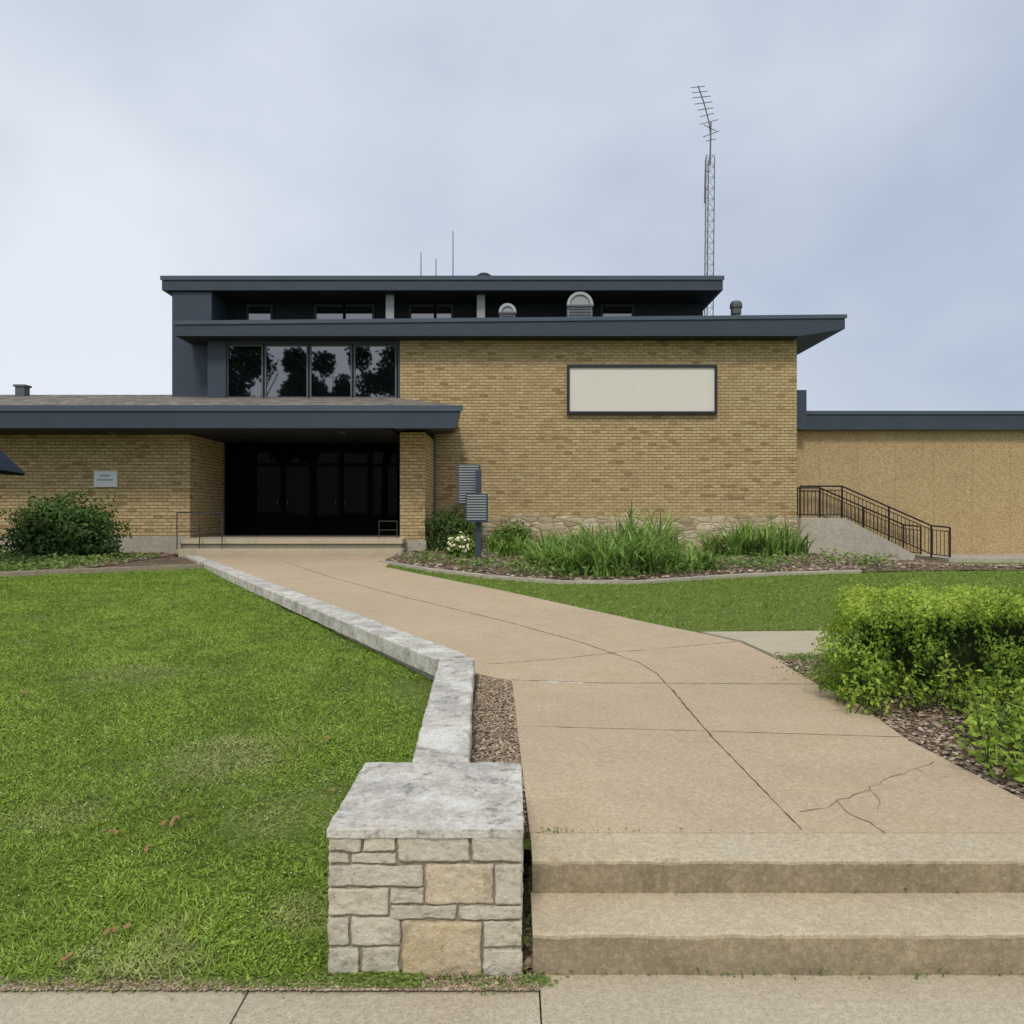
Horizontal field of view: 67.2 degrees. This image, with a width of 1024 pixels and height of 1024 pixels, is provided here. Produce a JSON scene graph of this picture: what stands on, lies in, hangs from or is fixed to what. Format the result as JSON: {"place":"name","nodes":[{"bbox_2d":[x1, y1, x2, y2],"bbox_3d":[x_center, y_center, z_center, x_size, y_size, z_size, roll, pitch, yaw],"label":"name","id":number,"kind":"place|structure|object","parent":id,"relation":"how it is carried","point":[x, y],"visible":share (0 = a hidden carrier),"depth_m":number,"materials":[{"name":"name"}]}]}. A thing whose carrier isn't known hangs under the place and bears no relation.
{"place":"outdoors","nodes":[
{"label":"outdoors","id":0,"kind":"place"},
{"bbox_2d":[0,555,432,989],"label":"lawn","id":1,"kind":"structure","parent":0,"point":[296,796],"depth_m":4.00,"materials":[{"name":"plant"}]},
{"bbox_2d":[0,450,25,475],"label":"patio umbrella","id":2,"kind":"object","parent":1,"relation":"on","point":[8,466],"visible":1,"depth_m":16.38,"materials":[{"name":"fabric"}]},
{"bbox_2d":[0,552,177,570],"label":"planting bed","id":3,"kind":"object","parent":1,"relation":"on","point":[139,559],"visible":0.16,"depth_m":18.23,"materials":[{"name":"brown wood"}]},
{"bbox_2d":[0,489,137,558],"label":"rounded bush","id":4,"kind":"object","parent":3,"relation":"on","point":[60,528],"visible":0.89,"depth_m":18.73,"materials":[{"name":"green plant"}]},
{"bbox_2d":[0,548,160,570],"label":"ground cover","id":5,"kind":"object","parent":3,"relation":"on","point":[18,560],"visible":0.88,"depth_m":17.09,"materials":[{"name":"green plant"}]},
{"bbox_2d":[0,564,203,576],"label":"timber edging","id":6,"kind":"object","parent":1,"relation":"on","point":[81,570],"visible":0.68,"depth_m":15.72,"materials":[{"name":"brown wood"}]},
{"bbox_2d":[97,556,195,567],"bbox_3d":[-7.905,1.234,17.900,2.110,0.156,4.800,0,0,0],"label":"planting bed","id":7,"kind":"object","parent":1,"relation":"on","point":[172,560],"visible":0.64,"depth_m":18.04,"materials":[{"name":"brown soil"}]},
{"bbox_2d":[22,691,340,960],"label":"fallen leaves","id":8,"kind":"object","parent":1,"relation":"on","point":[113,929],"visible":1,"depth_m":3.49,"materials":[{"name":"brown plant"}]},
{"bbox_2d":[0,587,423,969],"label":"clover","id":9,"kind":"object","parent":1,"relation":"on","point":[248,892],"depth_m":4.18,"materials":[{"name":"green plant"}]},
{"bbox_2d":[185,555,474,762],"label":"stone wall","id":10,"kind":"structure","parent":1,"relation":"on","point":[445,733],"depth_m":6.35,"materials":[{"name":"grey stone"}]},
{"bbox_2d":[326,762,524,986],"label":"stone pillar","id":11,"kind":"structure","parent":1,"relation":"on","point":[426,869],"depth_m":2.66,"materials":[{"name":"stone"}]},
{"bbox_2d":[0,626,1023,999],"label":"seam weeds","id":12,"kind":"object","parent":1,"relation":"on","point":[544,978],"visible":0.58,"depth_m":2.63,"materials":[{"name":"green plant"}]},
{"bbox_2d":[0,974,1023,1023],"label":"sidewalk","id":13,"kind":"structure","parent":0,"point":[774,999],"depth_m":2.51,"materials":[{"name":"concrete"}]},
{"bbox_2d":[0,969,540,991],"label":"loose soil","id":14,"kind":"structure","parent":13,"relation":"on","point":[447,985],"depth_m":2.58,"materials":[{"name":"brown soil"}]},
{"bbox_2d":[531,833,1023,977],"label":"concrete steps","id":15,"kind":"structure","parent":13,"relation":"on","point":[730,914],"depth_m":2.87,"materials":[{"name":"beige concrete"}]},
{"bbox_2d":[0,0,1023,410],"label":"sky","id":16,"kind":"structure","parent":0,"point":[868,154],"materials":[{"name":"grey"}]},
{"bbox_2d":[198,555,1023,856],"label":"path","id":17,"kind":"structure","parent":0,"point":[633,724],"depth_m":4.69,"materials":[{"name":"concrete"}]},
{"bbox_2d":[387,563,1023,848],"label":"lawn","id":18,"kind":"structure","parent":0,"point":[527,841],"depth_m":11.41,"materials":[{"name":"plant"}]},
{"bbox_2d":[470,675,530,858],"bbox_3d":[-0.138,1.381,4.757,0.400,0.136,3.091,0,0,-1],"label":"gravel strip","id":19,"kind":"object","parent":18,"relation":"on","point":[526,854],"visible":0.23,"depth_m":4.69,"materials":[{"name":"brown gravel"}]},
{"bbox_2d":[470,675,526,824],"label":"gravel","id":20,"kind":"structure","parent":19,"relation":"on","point":[496,717],"depth_m":4.78,"materials":[{"name":"gravel"}]},
{"bbox_2d":[0,276,1023,556],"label":"brick building","id":21,"kind":"structure","parent":18,"relation":"on","point":[300,414],"depth_m":24.00,"materials":[{"name":"beige brick"}]},
{"bbox_2d":[13,384,31,395],"bbox_3d":[-15.925,-3.812,25.050,0.390,0.623,0.360,0,0,0],"label":"roof stack","id":22,"kind":"object","parent":21,"relation":"on","point":[22,389],"visible":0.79,"depth_m":24.90,"materials":[{"name":"metal"}]},
{"bbox_2d":[94,471,117,486],"bbox_3d":[-11.324,-0.919,21.465,0.641,0.446,0.063,0,0,0],"label":"wall plaque","id":23,"kind":"object","parent":21,"relation":"attached to","point":[105,478],"depth_m":21.44,"materials":[{"name":"grey metal"}]},
{"bbox_2d":[176,512,222,548],"bbox_3d":[-8.360,0.502,20.600,1.233,0.996,0.033,0,0,0],"label":"pipe railing","id":24,"kind":"object","parent":21,"relation":"on","point":[199,527],"visible":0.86,"depth_m":20.59,"materials":[{"name":"grey metal"}]},
{"bbox_2d":[227,345,263,397],"bbox_3d":[-8.357,-4.395,24.120,1.139,1.677,0.080,0,0,0],"label":"window","id":25,"kind":"structure","parent":21,"relation":"in","point":[245,363],"depth_m":24.11,"materials":[{"name":"glass"}]},
{"bbox_2d":[246,304,272,319],"bbox_3d":[-8.510,-6.410,25.970,0.900,1.180,0.080,0,0,0],"label":"clerestory window","id":26,"kind":"structure","parent":21,"relation":"in","point":[253,311],"depth_m":25.96,"materials":[{"name":"glass"}]},
{"bbox_2d":[254,443,282,533],"bbox_3d":[-7.592,-0.725,24.010,0.885,2.850,0.180,0,0,0],"label":"door","id":27,"kind":"structure","parent":21,"relation":"in","point":[268,457],"depth_m":24.04,"materials":[{"name":"black glass"}]},
{"bbox_2d":[265,345,308,397],"bbox_3d":[-7.058,-4.395,24.120,1.358,1.677,0.080,0,0,0],"label":"window","id":28,"kind":"structure","parent":21,"relation":"in","point":[286,366],"depth_m":24.11,"materials":[{"name":"glass"}]},
{"bbox_2d":[283,443,311,533],"bbox_3d":[-6.687,-0.725,24.010,0.885,2.850,0.180,0,0,0],"label":"door","id":29,"kind":"structure","parent":21,"relation":"in","point":[297,457],"depth_m":24.04,"materials":[{"name":"black glass"}]},
{"bbox_2d":[312,443,340,533],"bbox_3d":[-5.783,-0.725,24.010,0.885,2.850,0.180,0,0,0],"label":"door","id":30,"kind":"structure","parent":21,"relation":"in","point":[326,457],"depth_m":24.04,"materials":[{"name":"black glass"}]},
{"bbox_2d":[314,304,345,318],"bbox_3d":[-6.139,-6.410,25.970,1.068,1.180,0.080,0,0,0],"label":"clerestory window","id":31,"kind":"structure","parent":21,"relation":"in","point":[321,311],"depth_m":25.96,"materials":[{"name":"glass"}]},
{"bbox_2d":[310,345,352,397],"bbox_3d":[-5.665,-4.395,24.120,1.327,1.677,0.080,0,0,0],"label":"window","id":32,"kind":"structure","parent":21,"relation":"in","point":[331,366],"depth_m":24.11,"materials":[{"name":"glass"}]},
{"bbox_2d":[341,443,369,533],"bbox_3d":[-4.878,-0.725,24.010,0.885,2.850,0.180,0,0,0],"label":"door","id":33,"kind":"structure","parent":21,"relation":"in","point":[355,457],"depth_m":24.04,"materials":[{"name":"black glass"}]},
{"bbox_2d":[345,304,374,318],"bbox_3d":[-5.163,-6.410,25.970,1.068,1.180,0.080,0,0,0],"label":"clerestory window","id":34,"kind":"structure","parent":21,"relation":"in","point":[353,311],"depth_m":25.96,"materials":[{"name":"glass"}]},
{"bbox_2d":[354,345,396,397],"bbox_3d":[-4.280,-4.395,24.120,1.343,1.677,0.080,0,0,0],"label":"window","id":35,"kind":"structure","parent":21,"relation":"in","point":[375,366],"depth_m":24.11,"materials":[{"name":"glass"}]},
{"bbox_2d":[409,304,436,317],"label":"clerestory window","id":36,"kind":"structure","parent":21,"relation":"in","point":[415,310],"depth_m":25.96,"materials":[{"name":"glass"}]},
{"bbox_2d":[433,434,435,544],"bbox_3d":[-2.400,-0.750,23.900,0.092,3.700,0.092,0,0,23],"label":"downspout","id":37,"kind":"object","parent":21,"relation":"attached to","point":[434,437],"visible":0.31,"depth_m":23.86,"materials":[{"name":"metal"}]},
{"bbox_2d":[435,304,453,317],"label":"clerestory window","id":38,"kind":"structure","parent":21,"relation":"in","point":[443,310],"depth_m":25.96,"materials":[{"name":"glass"}]},
{"bbox_2d":[476,272,491,275],"bbox_3d":[-0.982,-8.015,27.000,0.680,0.730,0.670,0,0,0],"label":"dome vent","id":39,"kind":"object","parent":21,"relation":"on","point":[483,274],"visible":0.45,"depth_m":26.75,"materials":[{"name":"black metal"}]},
{"bbox_2d":[498,303,516,317],"bbox_3d":[-0.144,-6.205,24.910,0.580,0.909,0.780,0,0,0],"label":"roof vent","id":40,"kind":"object","parent":21,"relation":"on","point":[507,309],"visible":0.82,"depth_m":24.54,"materials":[{"name":"metal"}]},
{"bbox_2d":[566,292,593,316],"bbox_3d":[2.172,-6.388,24.910,0.860,1.277,0.780,0,0,0],"label":"roof vent","id":41,"kind":"object","parent":21,"relation":"on","point":[579,304],"visible":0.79,"depth_m":24.55,"materials":[{"name":"metal"}]},
{"bbox_2d":[600,304,633,316],"bbox_3d":[3.549,-6.410,25.970,1.135,1.180,0.080,0,0,0],"label":"clerestory window","id":42,"kind":"structure","parent":21,"relation":"in","point":[606,310],"depth_m":25.96,"materials":[{"name":"glass"}]},
{"bbox_2d":[567,365,716,413],"bbox_3d":[4.035,-3.802,23.919,4.656,1.521,0.158,0,0,0],"label":"blank wall sign","id":43,"kind":"object","parent":21,"relation":"attached to","point":[641,389],"visible":1,"depth_m":23.90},
{"bbox_2d":[691,86,718,315],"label":"antenna tower","id":44,"kind":"structure","parent":21,"relation":"on","point":[708,164],"depth_m":35.47,"materials":[{"name":"metal"}]},
{"bbox_2d":[730,300,741,314],"bbox_3d":[7.273,-6.330,25.000,0.400,1.060,0.390,0,0,0],"label":"turbine vent","id":45,"kind":"object","parent":21,"relation":"on","point":[735,306],"visible":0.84,"depth_m":24.86,"materials":[{"name":"metal"}]},
{"bbox_2d":[378,560,861,583],"bbox_3d":[1.499,1.257,14.999,10.452,0.258,3.661,0,0,14],"label":"bed edging","id":46,"kind":"object","parent":18,"relation":"on","point":[647,581],"visible":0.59,"depth_m":14.26,"materials":[{"name":"grey concrete"}]},
{"bbox_2d":[385,546,1023,579],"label":"planting bed","id":47,"kind":"object","parent":18,"relation":"on","point":[915,567],"visible":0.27,"depth_m":16.10,"materials":[{"name":"brown wood"}]},
{"bbox_2d":[423,505,484,550],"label":"rounded bush","id":48,"kind":"object","parent":47,"relation":"on","point":[443,529],"visible":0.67,"depth_m":21.50,"materials":[{"name":"green plant"}]},
{"bbox_2d":[443,531,481,557],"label":"flowering shrub","id":49,"kind":"object","parent":47,"relation":"on","point":[460,546],"visible":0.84,"depth_m":18.83,"materials":[{"name":"green plant"}]},
{"bbox_2d":[457,464,487,565],"bbox_3d":[-0.841,0.164,16.444,0.660,2.372,0.512,0,0,0],"label":"slatted post sign","id":50,"kind":"object","parent":47,"relation":"on","point":[472,498],"visible":0.88,"depth_m":16.38,"materials":[{"name":"metal"}]},
{"bbox_2d":[481,528,511,552],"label":"daylily clump","id":51,"kind":"object","parent":47,"relation":"on","point":[489,547],"visible":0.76,"depth_m":20.87,"materials":[{"name":"green plant"}]},
{"bbox_2d":[490,540,518,556],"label":"daylily clump","id":52,"kind":"object","parent":47,"relation":"on","point":[501,549],"visible":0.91,"depth_m":19.37,"materials":[{"name":"green plant"}]},
{"bbox_2d":[481,515,541,547],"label":"rounded bush","id":53,"kind":"object","parent":47,"relation":"on","point":[515,525],"visible":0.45,"depth_m":22.41,"materials":[{"name":"green plant"}]},
{"bbox_2d":[494,526,528,547],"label":"daylily clump","id":54,"kind":"object","parent":47,"relation":"on","point":[511,539],"visible":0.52,"depth_m":21.93,"materials":[{"name":"green plant"}]},
{"bbox_2d":[507,533,537,554],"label":"daylily clump","id":55,"kind":"object","parent":47,"relation":"on","point":[520,543],"visible":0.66,"depth_m":19.87,"materials":[{"name":"green plant"}]},
{"bbox_2d":[503,542,550,566],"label":"daylily clump","id":56,"kind":"object","parent":47,"relation":"on","point":[534,558],"visible":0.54,"depth_m":16.46,"materials":[{"name":"green plant"}]},
{"bbox_2d":[513,535,549,555],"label":"daylily clump","id":57,"kind":"object","parent":47,"relation":"on","point":[530,542],"visible":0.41,"depth_m":18.99,"materials":[{"name":"green plant"}]},
{"bbox_2d":[507,539,580,571],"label":"daylily clump","id":58,"kind":"object","parent":47,"relation":"on","point":[546,555],"visible":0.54,"depth_m":15.13,"materials":[{"name":"green plant"}]},
{"bbox_2d":[513,527,581,553],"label":"daylily clump","id":59,"kind":"object","parent":47,"relation":"on","point":[550,544],"visible":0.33,"depth_m":17.04,"materials":[{"name":"green plant"}]},
{"bbox_2d":[529,527,567,549],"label":"daylily clump","id":60,"kind":"object","parent":47,"relation":"on","point":[547,538],"visible":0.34,"depth_m":20.47,"materials":[{"name":"green plant"}]},
{"bbox_2d":[543,524,578,543],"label":"daylily clump","id":61,"kind":"object","parent":47,"relation":"on","point":[561,536],"visible":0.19,"depth_m":19.95,"materials":[{"name":"green plant"}]},
{"bbox_2d":[522,531,603,575],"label":"daylily clump","id":62,"kind":"object","parent":47,"relation":"on","point":[567,561],"visible":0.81,"depth_m":14.36,"materials":[{"name":"green plant"}]},
{"bbox_2d":[523,521,628,565],"bbox_3d":[1.622,0.671,15.956,2.245,0.991,2.372,0,0,25],"label":"daylily clump","id":63,"kind":"object","parent":47,"relation":"on","point":[589,542],"visible":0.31,"depth_m":15.97,"materials":[{"name":"green plant"}]},
{"bbox_2d":[557,518,616,550],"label":"daylily clump","id":64,"kind":"object","parent":47,"relation":"on","point":[583,529],"visible":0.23,"depth_m":18.08,"materials":[{"name":"green plant"}]},
{"bbox_2d":[550,526,645,576],"bbox_3d":[1.603,0.707,14.074,2.115,0.960,2.248,0,0,-38],"label":"daylily clump","id":65,"kind":"object","parent":47,"relation":"on","point":[599,559],"visible":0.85,"depth_m":14.10,"materials":[{"name":"green plant"}]},
{"bbox_2d":[554,509,647,551],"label":"daylily clump","id":66,"kind":"object","parent":47,"relation":"on","point":[612,532],"visible":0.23,"depth_m":16.48,"materials":[{"name":"green plant"}]},
{"bbox_2d":[559,524,690,576],"bbox_3d":[2.131,0.688,14.338,2.369,0.994,2.063,0,0,37],"label":"daylily clump","id":67,"kind":"object","parent":47,"relation":"on","point":[631,559],"visible":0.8,"depth_m":14.20,"materials":[{"name":"green plant"}]},
{"bbox_2d":[570,499,687,545],"bbox_3d":[2.558,0.430,17.488,3.104,1.441,3.074,0,0,0],"label":"daylily clump","id":68,"kind":"object","parent":47,"relation":"on","point":[630,511],"visible":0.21,"depth_m":17.07,"materials":[{"name":"green plant"}]},
{"bbox_2d":[572,511,698,566],"bbox_3d":[2.483,0.557,15.402,2.706,1.232,2.550,0,0,0],"label":"daylily clump","id":69,"kind":"object","parent":47,"relation":"on","point":[644,540],"visible":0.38,"depth_m":15.45,"materials":[{"name":"green plant"}]},
{"bbox_2d":[399,543,900,579],"bbox_3d":[2.978,1.033,17.258,11.248,0.439,7.476,0,0,0],"label":"ground cover","id":70,"kind":"object","parent":47,"relation":"on","point":[521,565],"visible":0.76,"depth_m":15.77,"materials":[{"name":"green plant"}]},
{"bbox_2d":[590,503,713,544],"bbox_3d":[3.025,0.458,17.569,2.974,1.379,2.993,0,0,-37],"label":"daylily clump","id":71,"kind":"object","parent":47,"relation":"on","point":[650,523],"visible":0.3,"depth_m":17.44,"materials":[{"name":"green plant"}]},
{"bbox_2d":[603,507,706,566],"bbox_3d":[2.991,0.517,16.305,2.669,1.294,2.508,0,0,0],"label":"daylily clump","id":72,"kind":"object","parent":47,"relation":"on","point":[666,529],"visible":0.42,"depth_m":16.08,"materials":[{"name":"green plant"}]},
{"bbox_2d":[618,534,700,574],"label":"daylily clump","id":73,"kind":"object","parent":47,"relation":"on","point":[655,560],"visible":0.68,"depth_m":14.48,"materials":[{"name":"green plant"}]},
{"bbox_2d":[648,531,725,572],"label":"daylily clump","id":74,"kind":"object","parent":47,"relation":"on","point":[688,557],"visible":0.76,"depth_m":14.99,"materials":[{"name":"green plant"}]},
{"bbox_2d":[679,522,734,555],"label":"daylily clump","id":75,"kind":"object","parent":47,"relation":"on","point":[715,543],"visible":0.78,"depth_m":19.29,"materials":[{"name":"green plant"}]},
{"bbox_2d":[685,544,739,569],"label":"daylily clump","id":76,"kind":"object","parent":47,"relation":"on","point":[706,557],"visible":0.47,"depth_m":15.46,"materials":[{"name":"green plant"}]},
{"bbox_2d":[694,520,765,556],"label":"daylily clump","id":77,"kind":"object","parent":47,"relation":"on","point":[734,546],"visible":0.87,"depth_m":19.04,"materials":[{"name":"green plant"}]},
{"bbox_2d":[698,513,764,540],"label":"daylily clump","id":78,"kind":"object","parent":47,"relation":"on","point":[739,528],"visible":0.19,"depth_m":20.54,"materials":[{"name":"green plant"}]},
{"bbox_2d":[721,517,777,556],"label":"daylily clump","id":79,"kind":"object","parent":47,"relation":"on","point":[746,549],"visible":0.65,"depth_m":19.28,"materials":[{"name":"green plant"}]},
{"bbox_2d":[746,517,799,556],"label":"daylily clump","id":80,"kind":"object","parent":47,"relation":"on","point":[770,545],"visible":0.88,"depth_m":19.07,"materials":[{"name":"green plant"}]},
{"bbox_2d":[753,513,798,551],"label":"daylily clump","id":81,"kind":"object","parent":47,"relation":"on","point":[772,528],"visible":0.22,"depth_m":20.64,"materials":[{"name":"green plant"}]},
{"bbox_2d":[738,518,817,555],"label":"daylily clump","id":82,"kind":"object","parent":47,"relation":"on","point":[787,538],"visible":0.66,"depth_m":19.48,"materials":[{"name":"green plant"}]},
{"bbox_2d":[777,526,826,554],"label":"daylily clump","id":83,"kind":"object","parent":47,"relation":"on","point":[801,546],"visible":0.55,"depth_m":20.06,"materials":[{"name":"green plant"}]},
{"bbox_2d":[386,562,1023,632],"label":"grass","id":84,"kind":"structure","parent":18,"relation":"on","point":[784,586],"depth_m":12.38,"materials":[{"name":"green plant"}]},
{"bbox_2d":[798,518,914,559],"bbox_3d":[10.127,0.890,23.475,3.347,1.420,1.850,0,0,0],"label":"side stair","id":85,"kind":"object","parent":18,"relation":"on","point":[844,535],"visible":0.5,"depth_m":22.55,"materials":[{"name":"grey concrete"}]},
{"bbox_2d":[797,487,921,553],"bbox_3d":[10.950,0.323,24.300,3.940,2.213,0.047,0,0,0],"label":"iron railing","id":86,"kind":"object","parent":85,"relation":"on","point":[864,511],"visible":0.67,"depth_m":24.29,"materials":[{"name":"black metal"}]},
{"bbox_2d":[799,485,950,557],"bbox_3d":[10.691,0.323,22.680,4.457,2.213,0.047,0,0,0],"label":"iron railing","id":87,"kind":"object","parent":85,"relation":"on","point":[931,534],"visible":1,"depth_m":22.67,"materials":[{"name":"black metal"}]},
{"bbox_2d":[774,657,1023,799],"bbox_3d":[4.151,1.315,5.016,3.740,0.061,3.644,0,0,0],"label":"mulch chips","id":88,"kind":"object","parent":18,"relation":"on","point":[1012,782],"visible":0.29,"depth_m":4.67,"materials":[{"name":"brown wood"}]},
{"bbox_2d":[807,575,1023,718],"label":"clipped hedge","id":89,"kind":"object","parent":88,"relation":"on","point":[915,643],"visible":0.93,"depth_m":5.38,"materials":[{"name":"green plant"}]},
{"bbox_2d":[941,667,1023,784],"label":"loose shrub","id":90,"kind":"object","parent":88,"relation":"on","point":[976,719],"visible":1,"depth_m":4.13,"materials":[{"name":"green plant"}]},
{"bbox_2d":[702,631,858,658],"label":"path","id":91,"kind":"structure","parent":0,"point":[771,643],"depth_m":7.67,"materials":[{"name":"concrete"}]},
{"bbox_2d":[915,554,1023,562],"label":"paved strip","id":92,"kind":"object","parent":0,"point":[989,558],"visible":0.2,"depth_m":22.68,"materials":[{"name":"grey concrete"}]},
{"label":"ground","id":93,"kind":"structure","parent":0,"visible":0},
{"bbox_2d":[522,858,532,981],"bbox_3d":[0.055,1.569,2.995,0.050,0.222,0.610,0,0,0],"label":"soil gap","id":94,"kind":"object","parent":93,"relation":"on","point":[527,958],"visible":0.29,"depth_m":2.89,"materials":[{"name":"black soil"}]}
]}

